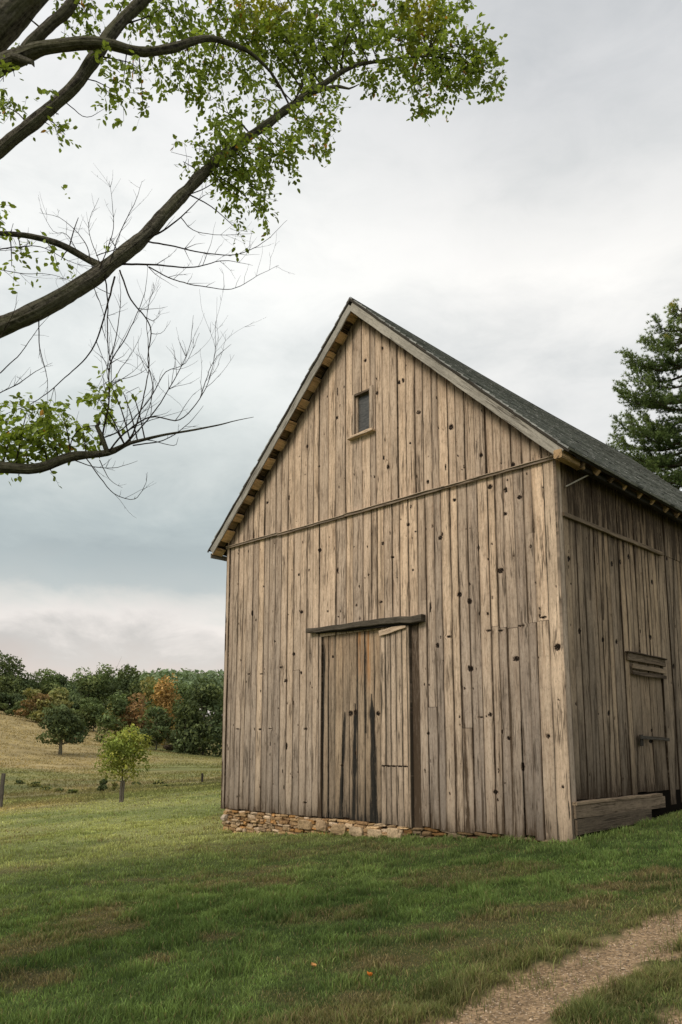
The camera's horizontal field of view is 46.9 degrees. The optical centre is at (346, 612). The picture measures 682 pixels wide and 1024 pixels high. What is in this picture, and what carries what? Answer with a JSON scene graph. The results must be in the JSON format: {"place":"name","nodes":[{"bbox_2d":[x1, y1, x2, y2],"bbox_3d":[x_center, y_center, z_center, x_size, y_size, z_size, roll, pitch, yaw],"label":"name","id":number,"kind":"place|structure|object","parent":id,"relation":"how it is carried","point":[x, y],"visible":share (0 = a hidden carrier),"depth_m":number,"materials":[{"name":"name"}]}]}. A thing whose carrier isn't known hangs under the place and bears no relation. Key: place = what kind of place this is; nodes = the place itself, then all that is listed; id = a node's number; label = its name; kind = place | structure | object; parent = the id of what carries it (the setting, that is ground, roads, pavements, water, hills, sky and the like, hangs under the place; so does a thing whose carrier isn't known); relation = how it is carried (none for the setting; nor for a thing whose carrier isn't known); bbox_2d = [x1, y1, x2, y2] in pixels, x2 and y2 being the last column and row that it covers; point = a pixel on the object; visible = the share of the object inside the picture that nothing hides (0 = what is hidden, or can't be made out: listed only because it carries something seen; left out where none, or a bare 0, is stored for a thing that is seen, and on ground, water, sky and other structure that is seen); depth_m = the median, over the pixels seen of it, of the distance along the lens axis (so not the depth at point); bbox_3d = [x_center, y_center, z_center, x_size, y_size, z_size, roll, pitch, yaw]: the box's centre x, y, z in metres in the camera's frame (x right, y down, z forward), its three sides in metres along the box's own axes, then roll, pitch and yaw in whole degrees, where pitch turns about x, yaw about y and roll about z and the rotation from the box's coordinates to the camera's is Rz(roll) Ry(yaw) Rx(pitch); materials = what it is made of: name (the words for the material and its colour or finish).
{"place":"outdoors","nodes":[
{"label":"outdoors","id":0,"kind":"place"},
{"bbox_2d":[0,784,681,1023],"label":"grass","id":1,"kind":"structure","parent":0,"point":[598,1006],"depth_m":8.59,"materials":[{"name":"green plant"}]},
{"bbox_2d":[0,711,681,1023],"bbox_3d":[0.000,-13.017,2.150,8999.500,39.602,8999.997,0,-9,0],"label":"ground","id":2,"kind":"structure","parent":0,"point":[507,1018],"depth_m":8.10,"materials":[{"name":"green plant"}]},
{"bbox_2d":[0,773,5,806],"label":"fence post","id":3,"kind":"object","parent":2,"relation":"on","point":[2,781],"visible":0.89,"depth_m":33.52,"materials":[{"name":"grey wood"}]},
{"bbox_2d":[0,692,23,715],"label":"broadleaf tree","id":4,"kind":"object","parent":2,"relation":"on","point":[7,699],"visible":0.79,"depth_m":148.15,"materials":[{"name":"green plant"}]},
{"bbox_2d":[0,654,38,704],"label":"broadleaf tree","id":5,"kind":"object","parent":2,"relation":"on","point":[8,679],"visible":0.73,"depth_m":166.52,"materials":[{"name":"green plant"}]},
{"bbox_2d":[14,780,25,783],"bbox_3d":[-21.702,11.295,52.141,0.772,0.367,0.633,0,-9,0],"label":"shrub","id":6,"kind":"object","parent":2,"relation":"on","point":[19,782],"visible":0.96,"depth_m":52.10,"materials":[{"name":"green plant"}]},
{"bbox_2d":[3,699,38,716],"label":"broadleaf tree","id":7,"kind":"object","parent":2,"relation":"on","point":[16,706],"visible":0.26,"depth_m":145.53,"materials":[{"name":"green plant"}]},
{"bbox_2d":[13,687,53,721],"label":"autumn tree","id":8,"kind":"object","parent":2,"relation":"on","point":[36,701],"visible":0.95,"depth_m":138.16,"materials":[{"name":"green plant"}]},
{"bbox_2d":[27,782,41,786],"bbox_3d":[-19.979,11.061,50.495,0.938,0.439,1.093,0,-9,0],"label":"shrub","id":9,"kind":"object","parent":2,"relation":"on","point":[33,784],"visible":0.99,"depth_m":50.27,"materials":[{"name":"green plant"}]},
{"bbox_2d":[20,668,64,700],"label":"broadleaf tree","id":10,"kind":"object","parent":2,"relation":"on","point":[47,686],"visible":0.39,"depth_m":174.00,"materials":[{"name":"green plant"}]},
{"bbox_2d":[40,786,51,790],"bbox_3d":[-18.138,10.682,47.604,0.663,0.427,0.820,9,-13,-44],"label":"shrub","id":11,"kind":"object","parent":2,"relation":"on","point":[45,788],"visible":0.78,"depth_m":47.51,"materials":[{"name":"green plant"}]},
{"bbox_2d":[40,687,73,723],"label":"autumn tree","id":12,"kind":"object","parent":2,"relation":"on","point":[61,698],"visible":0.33,"depth_m":141.01,"materials":[{"name":"green plant"}]},
{"bbox_2d":[46,672,73,689],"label":"broadleaf tree","id":13,"kind":"object","parent":2,"relation":"on","point":[63,681],"visible":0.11,"depth_m":178.91,"materials":[{"name":"green plant"}]},
{"bbox_2d":[36,703,89,754],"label":"round tree","id":14,"kind":"object","parent":2,"relation":"on","point":[62,723],"visible":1,"depth_m":84.83,"materials":[{"name":"green plant"}]},
{"bbox_2d":[67,789,79,793],"bbox_3d":[-14.727,9.692,42.434,0.749,0.359,0.589,0,-9,0],"label":"shrub","id":15,"kind":"object","parent":2,"relation":"on","point":[72,791],"visible":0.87,"depth_m":42.30,"materials":[{"name":"green plant"}]},
{"bbox_2d":[64,692,91,728],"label":"broadleaf tree","id":16,"kind":"object","parent":2,"relation":"on","point":[75,705],"visible":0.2,"depth_m":147.54,"materials":[{"name":"green plant"}]},
{"bbox_2d":[60,667,104,702],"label":"broadleaf tree","id":17,"kind":"object","parent":2,"relation":"on","point":[80,681],"visible":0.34,"depth_m":176.85,"materials":[{"name":"green plant"}]},
{"bbox_2d":[79,697,111,731],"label":"broadleaf tree","id":18,"kind":"object","parent":2,"relation":"on","point":[93,709],"visible":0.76,"depth_m":143.59,"materials":[{"name":"green plant"}]},
{"bbox_2d":[79,661,119,723],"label":"broadleaf tree","id":19,"kind":"object","parent":2,"relation":"on","point":[107,678],"visible":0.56,"depth_m":180.39,"materials":[{"name":"green plant"}]},
{"bbox_2d":[97,778,107,790],"bbox_3d":[-13.281,9.440,42.796,0.674,0.756,0.558,0,-9,0],"label":"shrub","id":20,"kind":"object","parent":2,"relation":"on","point":[102,786],"visible":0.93,"depth_m":42.74,"materials":[{"name":"green plant"}]},
{"bbox_2d":[0,712,221,809],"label":"pasture grass","id":21,"kind":"structure","parent":2,"relation":"on","point":[178,784],"depth_m":56.69,"materials":[{"name":"plant"}]},
{"bbox_2d":[93,692,131,741],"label":"tree","id":22,"kind":"object","parent":2,"relation":"on","point":[116,710],"visible":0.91,"depth_m":116.01,"materials":[{"name":"green plant"}]},
{"bbox_2d":[111,781,117,790],"bbox_3d":[-12.609,9.512,42.844,0.435,0.571,0.453,0,-9,0],"label":"shrub","id":23,"kind":"object","parent":2,"relation":"on","point":[115,785],"visible":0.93,"depth_m":42.77,"materials":[{"name":"green plant"}]},
{"bbox_2d":[14,667,223,706],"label":"distant wood","id":24,"kind":"object","parent":2,"relation":"on","point":[187,675],"visible":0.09,"depth_m":232.84,"materials":[{"name":"green plant"}]},
{"bbox_2d":[101,664,140,711],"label":"broadleaf tree","id":25,"kind":"object","parent":2,"relation":"on","point":[127,679],"visible":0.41,"depth_m":177.24,"materials":[{"name":"green plant"}]},
{"bbox_2d":[94,723,151,801],"bbox_3d":[-8.684,5.915,30.760,2.114,3.149,2.089,0,-9,0],"label":"sapling","id":26,"kind":"object","parent":2,"relation":"on","point":[120,751],"visible":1,"depth_m":30.43,"materials":[{"name":"green plant"}]},
{"bbox_2d":[116,692,154,734],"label":"autumn tree","id":27,"kind":"object","parent":2,"relation":"on","point":[135,707],"visible":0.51,"depth_m":117.75,"materials":[{"name":"plant"}]},
{"bbox_2d":[124,677,151,717],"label":"broadleaf tree","id":28,"kind":"object","parent":2,"relation":"on","point":[137,689],"visible":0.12,"depth_m":174.68,"materials":[{"name":"green plant"}]},
{"bbox_2d":[132,674,169,741],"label":"autumn tree","id":29,"kind":"object","parent":2,"relation":"on","point":[149,690],"visible":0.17,"depth_m":130.53,"materials":[{"name":"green plant"}]},
{"bbox_2d":[136,705,175,749],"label":"broadleaf tree","id":30,"kind":"object","parent":2,"relation":"on","point":[163,723],"visible":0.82,"depth_m":109.98,"materials":[{"name":"green plant"}]},
{"bbox_2d":[153,780,163,783],"bbox_3d":[-11.750,10.646,49.160,0.739,0.353,0.716,0,-9,0],"label":"shrub","id":31,"kind":"object","parent":2,"relation":"on","point":[158,781],"visible":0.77,"depth_m":49.05,"materials":[{"name":"green plant"}]},
{"bbox_2d":[149,673,183,745],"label":"autumn tree","id":32,"kind":"object","parent":2,"relation":"on","point":[165,698],"visible":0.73,"depth_m":126.49,"materials":[{"name":"orange plant"}]},
{"bbox_2d":[162,745,175,749],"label":"shrub","id":33,"kind":"object","parent":2,"relation":"on","point":[166,747],"visible":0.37,"depth_m":114.58,"materials":[{"name":"green plant"}]},
{"bbox_2d":[169,698,202,753],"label":"broadleaf tree","id":34,"kind":"object","parent":2,"relation":"on","point":[184,708],"visible":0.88,"depth_m":108.11,"materials":[{"name":"green plant"}]},
{"bbox_2d":[171,680,206,728],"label":"broadleaf tree","id":35,"kind":"object","parent":2,"relation":"on","point":[181,690],"visible":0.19,"depth_m":175.60,"materials":[{"name":"green plant"}]},
{"bbox_2d":[166,679,222,756],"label":"broadleaf tree","id":36,"kind":"object","parent":2,"relation":"on","point":[206,694],"visible":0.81,"depth_m":109.57,"materials":[{"name":"green plant"}]},
{"bbox_2d":[207,694,222,752],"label":"broadleaf tree","id":37,"kind":"object","parent":2,"relation":"on","point":[220,708],"visible":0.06,"depth_m":126.39,"materials":[{"name":"green plant"}]},
{"bbox_2d":[0,0,508,517],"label":"overhanging tree","id":38,"kind":"object","parent":2,"relation":"on","point":[16,18],"visible":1,"depth_m":7.66,"materials":[{"name":"green plant"}]},
{"bbox_2d":[207,297,681,842],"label":"barn","id":39,"kind":"structure","parent":2,"relation":"on","point":[455,597],"depth_m":15.36,"materials":[{"name":"brown wood"}]},
{"bbox_2d":[347,385,375,440],"bbox_3d":[0.414,-4.269,16.996,0.746,1.084,0.433,-9,-13,44],"label":"window","id":40,"kind":"structure","parent":39,"relation":"in","point":[362,402],"depth_m":17.03,"materials":[{"name":"beige wood"}]},
{"bbox_2d":[318,624,423,827],"bbox_3d":[0.401,2.218,15.846,0.143,3.991,2.787,9,-13,-44],"label":"barn door","id":41,"kind":"structure","parent":39,"relation":"in","point":[369,703],"depth_m":15.77,"materials":[{"name":"brown wood"}]},
{"bbox_2d":[630,661,669,791],"bbox_3d":[5.800,2.173,14.996,0.141,2.451,1.437,-9,-13,44],"label":"side door","id":42,"kind":"structure","parent":39,"relation":"in","point":[647,696],"depth_m":14.99,"materials":[{"name":"brown wood"}]},
{"bbox_2d":[606,299,681,489],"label":"pine tree","id":43,"kind":"object","parent":2,"relation":"on","point":[657,435],"visible":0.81,"depth_m":32.55,"materials":[{"name":"green plant"}]},
{"bbox_2d":[0,0,681,713],"label":"sky","id":44,"kind":"structure","parent":0,"point":[530,237],"materials":[{"name":"grey"}]},
{"bbox_2d":[442,914,681,1023],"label":"gravel","id":45,"kind":"structure","parent":0,"point":[566,980],"depth_m":6.08,"materials":[{"name":"stone"}]}
]}

